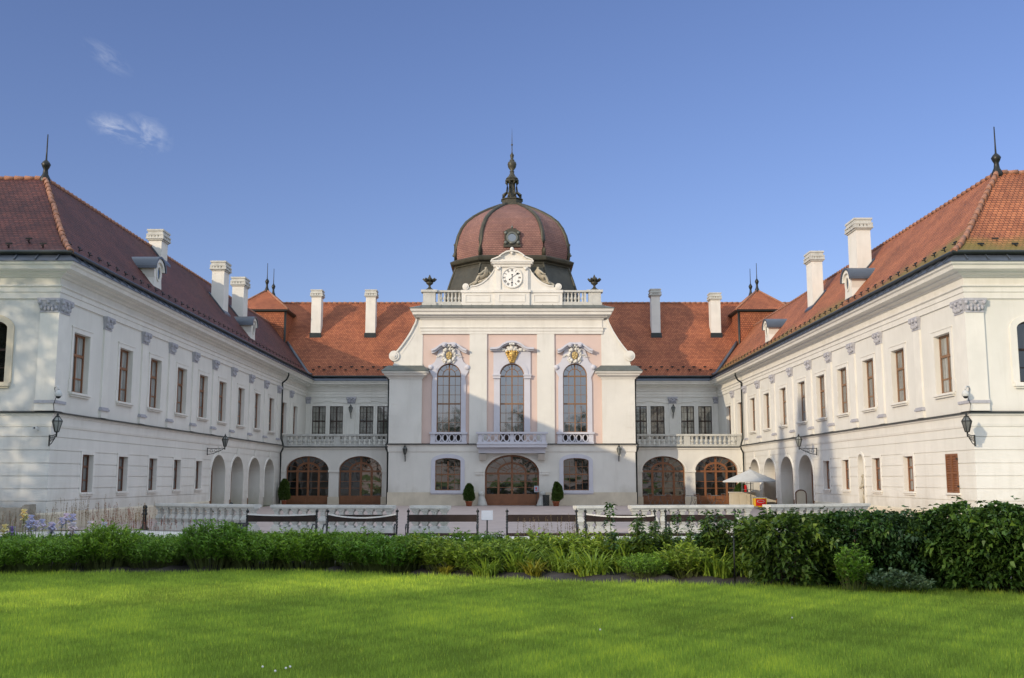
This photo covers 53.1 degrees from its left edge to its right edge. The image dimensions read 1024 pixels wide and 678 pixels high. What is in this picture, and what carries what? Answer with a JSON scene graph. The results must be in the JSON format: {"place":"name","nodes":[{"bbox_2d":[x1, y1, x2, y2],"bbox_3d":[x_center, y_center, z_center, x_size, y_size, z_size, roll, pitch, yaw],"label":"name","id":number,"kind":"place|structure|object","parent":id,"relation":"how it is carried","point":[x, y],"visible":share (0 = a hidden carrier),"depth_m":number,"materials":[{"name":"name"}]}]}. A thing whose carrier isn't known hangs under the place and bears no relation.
{"place":"outdoors","nodes":[
{"label":"outdoors","id":0,"kind":"place"},
{"bbox_2d":[0,134,314,530],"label":"palace wing","id":1,"kind":"structure","parent":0,"point":[157,365],"depth_m":43.64,"materials":[{"name":"paint"}]},
{"bbox_2d":[0,315,14,387],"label":"window","id":2,"kind":"structure","parent":1,"relation":"in","point":[7,327],"depth_m":36.61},
{"bbox_2d":[68,325,93,398],"bbox_3d":[-16.350,0.908,38.683,0.380,2.610,1.950,0,-8,0],"label":"window","id":3,"kind":"structure","parent":1,"relation":"in","point":[75,381],"depth_m":38.93,"materials":[{"name":"paint"}]},
{"bbox_2d":[79,451,94,495],"bbox_3d":[-16.360,5.160,39.263,0.320,1.700,1.280,0,-8,0],"label":"window","id":4,"kind":"structure","parent":1,"relation":"in","point":[84,465],"depth_m":39.52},
{"bbox_2d":[116,453,129,494],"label":"window","id":5,"kind":"structure","parent":1,"relation":"in","point":[120,460],"depth_m":43.05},
{"bbox_2d":[115,341,135,406],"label":"window","id":6,"kind":"structure","parent":1,"relation":"in","point":[122,365],"depth_m":43.43,"materials":[{"name":"paint"}]},
{"bbox_2d":[147,455,157,493],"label":"window","id":7,"kind":"structure","parent":1,"relation":"in","point":[150,461],"depth_m":46.65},
{"bbox_2d":[146,352,163,412],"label":"window","id":8,"kind":"structure","parent":1,"relation":"in","point":[152,375],"depth_m":47.05,"materials":[{"name":"paint"}]},
{"bbox_2d":[172,457,181,492],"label":"window","id":9,"kind":"structure","parent":1,"relation":"in","point":[174,472],"depth_m":50.06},
{"bbox_2d":[174,362,188,417],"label":"window","id":10,"kind":"structure","parent":1,"relation":"in","point":[179,372],"depth_m":50.75,"materials":[{"name":"paint"}]},
{"bbox_2d":[196,369,209,421],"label":"window","id":11,"kind":"structure","parent":1,"relation":"in","point":[199,414],"depth_m":54.30,"materials":[{"name":"paint"}]},
{"bbox_2d":[216,376,227,424],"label":"window","id":12,"kind":"structure","parent":1,"relation":"in","point":[220,385],"depth_m":57.95,"materials":[{"name":"paint"}]},
{"bbox_2d":[236,383,245,427],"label":"window","id":13,"kind":"structure","parent":1,"relation":"in","point":[238,413],"depth_m":61.85,"materials":[{"name":"paint"}]},
{"bbox_2d":[253,389,261,431],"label":"window","id":14,"kind":"structure","parent":1,"relation":"in","point":[255,428],"depth_m":65.95,"materials":[{"name":"paint"}]},
{"bbox_2d":[63,504,810,530],"bbox_3d":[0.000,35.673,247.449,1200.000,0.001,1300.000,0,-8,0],"label":"ground","id":15,"kind":"structure","parent":0,"point":[379,504],"depth_m":74.96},
{"bbox_2d":[153,503,450,532],"bbox_3d":[-2.224,4.160,19.596,9.340,1.200,39.770,3,-8,-18],"label":"terrace balustrade","id":16,"kind":"object","parent":15,"relation":"on","point":[181,518],"visible":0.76,"depth_m":34.38,"materials":[{"name":"stone"}]},
{"bbox_2d":[248,263,421,504],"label":"arcaded range","id":17,"kind":"structure","parent":15,"relation":"on","point":[341,351],"depth_m":81.08,"materials":[{"name":"paint"}]},
{"bbox_2d":[310,405,327,438],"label":"window","id":18,"kind":"structure","parent":17,"relation":"in","point":[318,417],"depth_m":80.96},
{"bbox_2d":[328,405,344,438],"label":"window","id":19,"kind":"structure","parent":17,"relation":"in","point":[336,413],"depth_m":80.96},
{"bbox_2d":[358,405,374,438],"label":"window","id":20,"kind":"structure","parent":17,"relation":"in","point":[366,413],"depth_m":80.96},
{"bbox_2d":[375,405,387,438],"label":"window","id":21,"kind":"structure","parent":17,"relation":"in","point":[381,414],"depth_m":80.98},
{"bbox_2d":[602,263,787,504],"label":"arcaded range","id":22,"kind":"structure","parent":15,"relation":"on","point":[682,351],"depth_m":81.09,"materials":[{"name":"paint"}]},
{"bbox_2d":[636,405,648,438],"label":"window","id":23,"kind":"structure","parent":22,"relation":"in","point":[641,412],"depth_m":80.98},
{"bbox_2d":[649,405,665,438],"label":"window","id":24,"kind":"structure","parent":22,"relation":"in","point":[657,413],"depth_m":80.96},
{"bbox_2d":[679,405,695,438],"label":"window","id":25,"kind":"structure","parent":22,"relation":"in","point":[687,413],"depth_m":80.96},
{"bbox_2d":[696,405,713,438],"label":"window","id":26,"kind":"structure","parent":22,"relation":"in","point":[705,417],"depth_m":80.96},
{"bbox_2d":[573,503,870,534],"bbox_3d":[2.252,4.159,19.592,9.351,1.200,39.747,-3,-8,18],"label":"terrace balustrade","id":27,"kind":"object","parent":15,"relation":"on","point":[692,509],"visible":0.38,"depth_m":34.13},
{"bbox_2d":[709,127,1023,517],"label":"palace wing","id":28,"kind":"structure","parent":15,"relation":"on","point":[868,363],"depth_m":43.63,"materials":[{"name":"paint"}]},
{"bbox_2d":[762,389,770,431],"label":"window","id":29,"kind":"structure","parent":28,"relation":"in","point":[768,428],"depth_m":65.95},
{"bbox_2d":[778,383,787,427],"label":"window","id":30,"kind":"structure","parent":28,"relation":"in","point":[785,413],"depth_m":61.85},
{"bbox_2d":[796,376,807,424],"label":"window","id":31,"kind":"structure","parent":28,"relation":"in","point":[803,385],"depth_m":57.95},
{"bbox_2d":[814,369,827,421],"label":"window","id":32,"kind":"structure","parent":28,"relation":"in","point":[824,414],"depth_m":54.30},
{"bbox_2d":[835,362,849,417],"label":"window","id":33,"kind":"structure","parent":28,"relation":"in","point":[844,372],"depth_m":50.75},
{"bbox_2d":[841,457,850,491],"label":"window","id":34,"kind":"structure","parent":28,"relation":"in","point":[847,459],"depth_m":50.21,"materials":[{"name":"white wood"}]},
{"bbox_2d":[860,352,877,412],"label":"window","id":35,"kind":"structure","parent":28,"relation":"in","point":[871,376],"depth_m":47.05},
{"bbox_2d":[870,455,882,493],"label":"window","id":36,"kind":"structure","parent":28,"relation":"in","point":[878,457],"depth_m":45.97,"materials":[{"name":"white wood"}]},
{"bbox_2d":[888,341,908,406],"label":"window","id":37,"kind":"structure","parent":28,"relation":"in","point":[901,365],"depth_m":43.43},
{"bbox_2d":[902,453,915,494],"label":"window","id":38,"kind":"structure","parent":28,"relation":"in","point":[911,464],"depth_m":42.29,"materials":[{"name":"paint"}]},
{"bbox_2d":[930,325,955,398],"bbox_3d":[16.350,0.908,38.683,0.380,2.610,1.950,0,-8,0],"label":"window","id":39,"kind":"structure","parent":28,"relation":"in","point":[948,381],"depth_m":38.93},
{"bbox_2d":[1009,315,1023,387],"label":"window","id":40,"kind":"structure","parent":28,"relation":"in","point":[1016,327],"depth_m":36.61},
{"bbox_2d":[58,505,817,534],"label":"terrace paving","id":41,"kind":"structure","parent":0,"point":[497,523],"depth_m":45.56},
{"bbox_2d":[277,478,290,504],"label":"potted topiary","id":42,"kind":"object","parent":41,"relation":"on","point":[284,494],"visible":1,"depth_m":70.60,"materials":[{"name":"plant"}]},
{"bbox_2d":[462,483,475,505],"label":"potted topiary","id":43,"kind":"object","parent":41,"relation":"on","point":[468,493],"visible":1,"depth_m":67.71,"materials":[{"name":"plant"}]},
{"bbox_2d":[551,481,563,505],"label":"potted topiary","id":44,"kind":"object","parent":41,"relation":"on","point":[557,489],"visible":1,"depth_m":67.72,"materials":[{"name":"plant"}]},
{"bbox_2d":[728,492,756,504],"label":"cafe counter","id":45,"kind":"object","parent":41,"relation":"on","point":[739,498],"visible":0.86,"depth_m":65.91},
{"bbox_2d":[723,467,775,507],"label":"parasol","id":46,"kind":"object","parent":41,"relation":"on","point":[750,475],"visible":0.89,"depth_m":64.01,"materials":[{"name":"fabric"}]},
{"bbox_2d":[0,531,904,539],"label":"gravel path","id":47,"kind":"structure","parent":0,"point":[154,532],"depth_m":33.97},
{"bbox_2d":[0,504,35,531],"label":"stone block","id":48,"kind":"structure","parent":47,"relation":"on","point":[6,512],"depth_m":34.86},
{"bbox_2d":[240,508,318,534],"bbox_3d":[-5.829,4.784,25.628,1.840,1.065,0.671,0,-8,0],"label":"park bench","id":49,"kind":"object","parent":47,"relation":"on","point":[305,518],"visible":0.7,"depth_m":25.91,"materials":[{"name":"wood"}]},
{"bbox_2d":[322,509,398,535],"bbox_3d":[-3.793,4.784,25.628,1.840,1.065,0.671,0,-8,0],"label":"park bench","id":50,"kind":"object","parent":47,"relation":"on","point":[330,518],"visible":0.75,"depth_m":25.91,"materials":[{"name":"wood"}]},
{"bbox_2d":[405,508,478,536],"bbox_3d":[-1.750,4.784,25.628,1.840,1.065,0.671,0,-8,0],"label":"park bench","id":51,"kind":"object","parent":47,"relation":"on","point":[442,518],"visible":0.77,"depth_m":25.91,"materials":[{"name":"wood"}]},
{"bbox_2d":[505,508,578,535],"bbox_3d":[0.753,4.784,25.628,1.840,1.065,0.671,0,-8,0],"label":"park bench","id":52,"kind":"object","parent":47,"relation":"on","point":[521,518],"visible":0.71,"depth_m":25.91,"materials":[{"name":"wood"}]},
{"bbox_2d":[584,508,658,537],"bbox_3d":[2.737,4.784,25.628,1.840,1.065,0.671,0,-8,0],"label":"park bench","id":53,"kind":"object","parent":47,"relation":"on","point":[588,518],"visible":0.64,"depth_m":25.91,"materials":[{"name":"wood"}]},
{"bbox_2d":[664,508,737,535],"bbox_3d":[4.772,4.784,25.628,1.840,1.065,0.671,0,-8,0],"label":"park bench","id":54,"kind":"object","parent":47,"relation":"on","point":[696,517],"visible":0.48,"depth_m":25.91,"materials":[{"name":"wood"}]},
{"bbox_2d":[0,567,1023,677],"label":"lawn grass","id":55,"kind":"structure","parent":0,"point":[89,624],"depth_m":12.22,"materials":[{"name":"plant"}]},
{"bbox_2d":[381,144,642,505],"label":"central pavilion","id":56,"kind":"structure","parent":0,"point":[512,380],"depth_m":70.16,"materials":[{"name":"paint"}]},
{"bbox_2d":[430,454,464,493],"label":"window","id":57,"kind":"structure","parent":56,"relation":"in","point":[447,472],"depth_m":69.54,"materials":[{"name":"white wood"}]},
{"bbox_2d":[428,342,469,443],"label":"window","id":58,"kind":"structure","parent":56,"relation":"in","point":[449,385],"depth_m":70.22,"materials":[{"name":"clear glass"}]},
{"bbox_2d":[485,455,538,504],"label":"entrance door","id":59,"kind":"structure","parent":56,"relation":"in","point":[509,479],"depth_m":69.78,"materials":[{"name":"brown wood"}]},
{"bbox_2d":[490,340,533,441],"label":"window","id":60,"kind":"structure","parent":56,"relation":"in","point":[511,385],"depth_m":70.24,"materials":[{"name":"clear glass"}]},
{"bbox_2d":[554,342,595,443],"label":"window","id":61,"kind":"structure","parent":56,"relation":"in","point":[574,385],"depth_m":70.22,"materials":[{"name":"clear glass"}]},
{"bbox_2d":[559,454,593,493],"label":"window","id":62,"kind":"structure","parent":56,"relation":"in","point":[575,472],"depth_m":69.54,"materials":[{"name":"white wood"}]},
{"bbox_2d":[0,560,1023,593],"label":"flower bed soil","id":63,"kind":"structure","parent":0,"point":[611,575],"depth_m":18.77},
{"bbox_2d":[0,536,37,572],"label":"perennial bush","id":64,"kind":"object","parent":63,"relation":"on","point":[2,558],"visible":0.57,"depth_m":19.50,"materials":[{"name":"green plant"}]},
{"bbox_2d":[1,533,87,572],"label":"perennial bush","id":65,"kind":"object","parent":63,"relation":"on","point":[40,554],"visible":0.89,"depth_m":19.55,"materials":[{"name":"green plant"}]},
{"bbox_2d":[47,537,117,570],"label":"perennial bush","id":66,"kind":"object","parent":63,"relation":"on","point":[79,560],"visible":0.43,"depth_m":19.90,"materials":[{"name":"green plant"}]},
{"bbox_2d":[70,518,142,569],"bbox_3d":[-8.046,4.073,20.422,1.536,1.023,1.478,-6,-10,39],"label":"perennial bush","id":67,"kind":"object","parent":63,"relation":"on","point":[106,536],"visible":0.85,"depth_m":20.13,"materials":[{"name":"green plant"}]},
{"bbox_2d":[116,537,183,569],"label":"perennial bush","id":68,"kind":"object","parent":63,"relation":"on","point":[140,554],"visible":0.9,"depth_m":20.22,"materials":[{"name":"green plant"}]},
{"bbox_2d":[138,533,194,565],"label":"perennial bush","id":69,"kind":"object","parent":63,"relation":"on","point":[181,562],"visible":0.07,"depth_m":20.94,"materials":[{"name":"green plant"}]},
{"bbox_2d":[175,517,248,569],"bbox_3d":[-6.050,4.086,20.511,1.516,1.022,1.588,-7,-11,44],"label":"perennial bush","id":70,"kind":"object","parent":63,"relation":"on","point":[197,546],"visible":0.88,"depth_m":20.21,"materials":[{"name":"green plant"}]},
{"bbox_2d":[210,522,267,567],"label":"perennial bush","id":71,"kind":"object","parent":63,"relation":"on","point":[247,532],"visible":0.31,"depth_m":20.57,"materials":[{"name":"green plant"}]},
{"bbox_2d":[223,532,300,569],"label":"perennial bush","id":72,"kind":"object","parent":63,"relation":"on","point":[259,551],"visible":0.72,"depth_m":20.12,"materials":[{"name":"green plant"}]},
{"bbox_2d":[257,526,300,567],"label":"perennial bush","id":73,"kind":"object","parent":63,"relation":"on","point":[275,534],"visible":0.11,"depth_m":20.56,"materials":[{"name":"green plant"}]},
{"bbox_2d":[272,526,335,569],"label":"perennial bush","id":74,"kind":"object","parent":63,"relation":"on","point":[298,557],"visible":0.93,"depth_m":20.07,"materials":[{"name":"green plant"}]},
{"bbox_2d":[304,527,352,568],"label":"perennial bush","id":75,"kind":"object","parent":63,"relation":"on","point":[331,561],"visible":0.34,"depth_m":20.39,"materials":[{"name":"green plant"}]},
{"bbox_2d":[329,526,388,571],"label":"perennial bush","id":76,"kind":"object","parent":63,"relation":"on","point":[345,556],"visible":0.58,"depth_m":19.74,"materials":[{"name":"green plant"}]},
{"bbox_2d":[345,535,429,573],"bbox_3d":[-2.391,4.144,19.845,1.763,0.727,1.790,7,-10,-40],"label":"perennial bush","id":77,"kind":"object","parent":63,"relation":"on","point":[377,554],"visible":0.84,"depth_m":19.43,"materials":[{"name":"green plant"}]},
{"bbox_2d":[381,532,442,572],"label":"perennial bush","id":78,"kind":"object","parent":63,"relation":"on","point":[422,540],"visible":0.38,"depth_m":19.61,"materials":[{"name":"green plant"}]},
{"bbox_2d":[416,533,476,572],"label":"perennial bush","id":79,"kind":"object","parent":63,"relation":"on","point":[428,557],"visible":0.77,"depth_m":19.42,"materials":[{"name":"green plant"}]},
{"bbox_2d":[443,538,501,573],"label":"perennial bush","id":80,"kind":"object","parent":63,"relation":"on","point":[478,553],"visible":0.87,"depth_m":19.23,"materials":[{"name":"green plant"}]},
{"bbox_2d":[463,555,510,576],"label":"day lily","id":81,"kind":"object","parent":63,"relation":"on","point":[485,569],"visible":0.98,"depth_m":18.86,"materials":[{"name":"green plant"}]},
{"bbox_2d":[472,535,532,571],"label":"perennial bush","id":82,"kind":"object","parent":63,"relation":"on","point":[496,544],"visible":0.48,"depth_m":19.61,"materials":[{"name":"green plant"}]},
{"bbox_2d":[488,541,554,572],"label":"day lily","id":83,"kind":"object","parent":63,"relation":"on","point":[515,566],"visible":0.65,"depth_m":19.15,"materials":[{"name":"green plant"}]},
{"bbox_2d":[515,557,552,576],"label":"day lily","id":84,"kind":"object","parent":63,"relation":"on","point":[530,569],"visible":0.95,"depth_m":18.79,"materials":[{"name":"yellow plant"}]},
{"bbox_2d":[505,528,568,566],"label":"perennial bush","id":85,"kind":"object","parent":63,"relation":"on","point":[533,539],"visible":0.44,"depth_m":20.22,"materials":[{"name":"green plant"}]},
{"bbox_2d":[529,540,607,572],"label":"day lily","id":86,"kind":"object","parent":63,"relation":"on","point":[556,563],"visible":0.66,"depth_m":19.29,"materials":[{"name":"green plant"}]},
{"bbox_2d":[539,528,605,560],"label":"perennial bush","id":87,"kind":"object","parent":63,"relation":"on","point":[570,537],"visible":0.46,"depth_m":20.09,"materials":[{"name":"green plant"}]},
{"bbox_2d":[557,545,629,576],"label":"day lily","id":88,"kind":"object","parent":63,"relation":"on","point":[591,566],"visible":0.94,"depth_m":18.69,"materials":[{"name":"green plant"}]},
{"bbox_2d":[576,529,630,565],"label":"perennial bush","id":89,"kind":"object","parent":63,"relation":"on","point":[601,538],"visible":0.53,"depth_m":19.82,"materials":[{"name":"green plant"}]},
{"bbox_2d":[602,502,618,571],"bbox_3d":[1.895,3.786,19.540,0.405,1.346,0.446,0,-8,-3],"label":"leafy sapling","id":90,"kind":"object","parent":63,"relation":"on","point":[612,546],"visible":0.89,"depth_m":19.53,"materials":[{"name":"green plant"}]},
{"bbox_2d":[586,541,658,572],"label":"day lily","id":91,"kind":"object","parent":63,"relation":"on","point":[618,569],"visible":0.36,"depth_m":19.38,"materials":[{"name":"green plant"}]},
{"bbox_2d":[625,513,661,557],"bbox_3d":[2.469,3.912,19.611,0.699,1.126,0.805,5,-9,-35],"label":"leafy sapling","id":92,"kind":"object","parent":63,"relation":"on","point":[641,535],"visible":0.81,"depth_m":19.57,"materials":[{"name":"green plant"}]},
{"bbox_2d":[616,551,675,578],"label":"perennial bush","id":93,"kind":"object","parent":63,"relation":"on","point":[654,566],"visible":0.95,"depth_m":18.37,"materials":[{"name":"green plant"}]},
{"bbox_2d":[623,532,681,556],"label":"perennial bush","id":94,"kind":"object","parent":63,"relation":"on","point":[662,541],"visible":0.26,"depth_m":19.60,"materials":[{"name":"green plant"}]},
{"bbox_2d":[647,520,683,550],"bbox_3d":[2.996,4.009,19.822,0.706,0.988,0.613,7,-10,-42],"label":"leafy sapling","id":95,"kind":"object","parent":63,"relation":"on","point":[670,530],"visible":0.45,"depth_m":19.79,"materials":[{"name":"green plant"}]},
{"bbox_2d":[655,540,721,578],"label":"perennial bush","id":96,"kind":"object","parent":63,"relation":"on","point":[691,556],"visible":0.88,"depth_m":18.38,"materials":[{"name":"green plant"}]},
{"bbox_2d":[690,510,724,559],"bbox_3d":[3.690,3.825,19.316,0.725,1.217,0.651,1,-8,-8],"label":"leafy sapling","id":97,"kind":"object","parent":63,"relation":"on","point":[700,541],"visible":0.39,"depth_m":19.21,"materials":[{"name":"green plant"}]},
{"bbox_2d":[685,543,746,578],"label":"day lily","id":98,"kind":"object","parent":63,"relation":"on","point":[719,568],"visible":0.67,"depth_m":18.28,"materials":[{"name":"green plant"}]},
{"bbox_2d":[697,510,736,563],"bbox_3d":[3.915,3.794,19.043,0.862,1.207,0.749,6,-10,-38],"label":"leafy sapling","id":99,"kind":"object","parent":63,"relation":"on","point":[721,540],"visible":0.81,"depth_m":19.00,"materials":[{"name":"green plant"}]},
{"bbox_2d":[722,509,750,568],"bbox_3d":[4.244,3.752,18.867,0.770,1.241,0.887,2,-8,-14],"label":"leafy sapling","id":100,"kind":"object","parent":63,"relation":"on","point":[738,544],"visible":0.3,"depth_m":18.72,"materials":[{"name":"green plant"}]},
{"bbox_2d":[720,546,771,576],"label":"day lily","id":101,"kind":"object","parent":63,"relation":"on","point":[743,567],"visible":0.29,"depth_m":18.28,"materials":[{"name":"green plant"}]},
{"bbox_2d":[734,507,841,586],"bbox_3d":[4.805,3.609,17.606,1.903,1.427,2.018,-6,-10,38],"label":"evergreen shrub","id":102,"kind":"object","parent":63,"relation":"on","point":[764,555],"visible":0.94,"depth_m":17.18,"materials":[{"name":"green plant"}]},
{"bbox_2d":[775,511,877,584],"bbox_3d":[5.608,3.699,18.054,1.926,1.345,1.792,5,-9,-32],"label":"evergreen shrub","id":103,"kind":"object","parent":63,"relation":"on","point":[798,574],"visible":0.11,"depth_m":17.66,"materials":[{"name":"green plant"}]},
{"bbox_2d":[805,505,917,588],"bbox_3d":[6.049,3.582,17.530,2.083,1.455,1.939,-2,-8,14],"label":"evergreen shrub","id":104,"kind":"object","parent":63,"relation":"on","point":[838,515],"visible":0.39,"depth_m":17.08,"materials":[{"name":"green plant"}]},
{"bbox_2d":[843,505,960,589],"bbox_3d":[6.631,3.526,17.336,1.940,1.421,2.060,3,-8,-23],"label":"evergreen shrub","id":105,"kind":"object","parent":63,"relation":"on","point":[915,539],"visible":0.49,"depth_m":16.76,"materials":[{"name":"green plant"}]},
{"bbox_2d":[882,516,1000,590],"bbox_3d":[7.160,3.580,17.184,1.926,1.345,1.792,-3,-8,23],"label":"evergreen shrub","id":106,"kind":"object","parent":63,"relation":"on","point":[940,579],"visible":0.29,"depth_m":16.63,"materials":[{"name":"green plant"}]},
{"bbox_2d":[911,495,1023,592],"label":"evergreen shrub","id":107,"kind":"object","parent":63,"relation":"on","point":[953,511],"visible":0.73,"depth_m":16.32,"materials":[{"name":"green plant"}]},
{"bbox_2d":[953,500,1023,593],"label":"evergreen shrub","id":108,"kind":"object","parent":63,"relation":"on","point":[1019,538],"visible":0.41,"depth_m":16.15,"materials":[{"name":"green plant"}]},
{"bbox_2d":[0,0,1023,301],"label":"sky","id":109,"kind":"structure","parent":0,"point":[345,148],"materials":[{"name":"blue"}]},
{"bbox_2d":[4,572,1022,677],"bbox_3d":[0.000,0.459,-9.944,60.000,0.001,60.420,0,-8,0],"label":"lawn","id":110,"kind":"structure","parent":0,"point":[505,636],"depth_m":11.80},
{"bbox_2d":[833,543,873,591],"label":"perennial bush","id":111,"kind":"object","parent":110,"relation":"on","point":[855,570],"visible":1,"depth_m":16.44,"materials":[{"name":"green plant"}]},
{"bbox_2d":[863,567,917,592],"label":"sage plant","id":112,"kind":"object","parent":110,"relation":"on","point":[888,580],"visible":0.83,"depth_m":16.14,"materials":[{"name":"green plant"}]},
{"bbox_2d":[896,573,936,593],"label":"sage plant","id":113,"kind":"object","parent":110,"relation":"on","point":[926,584],"visible":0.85,"depth_m":15.99,"materials":[{"name":"green plant"}]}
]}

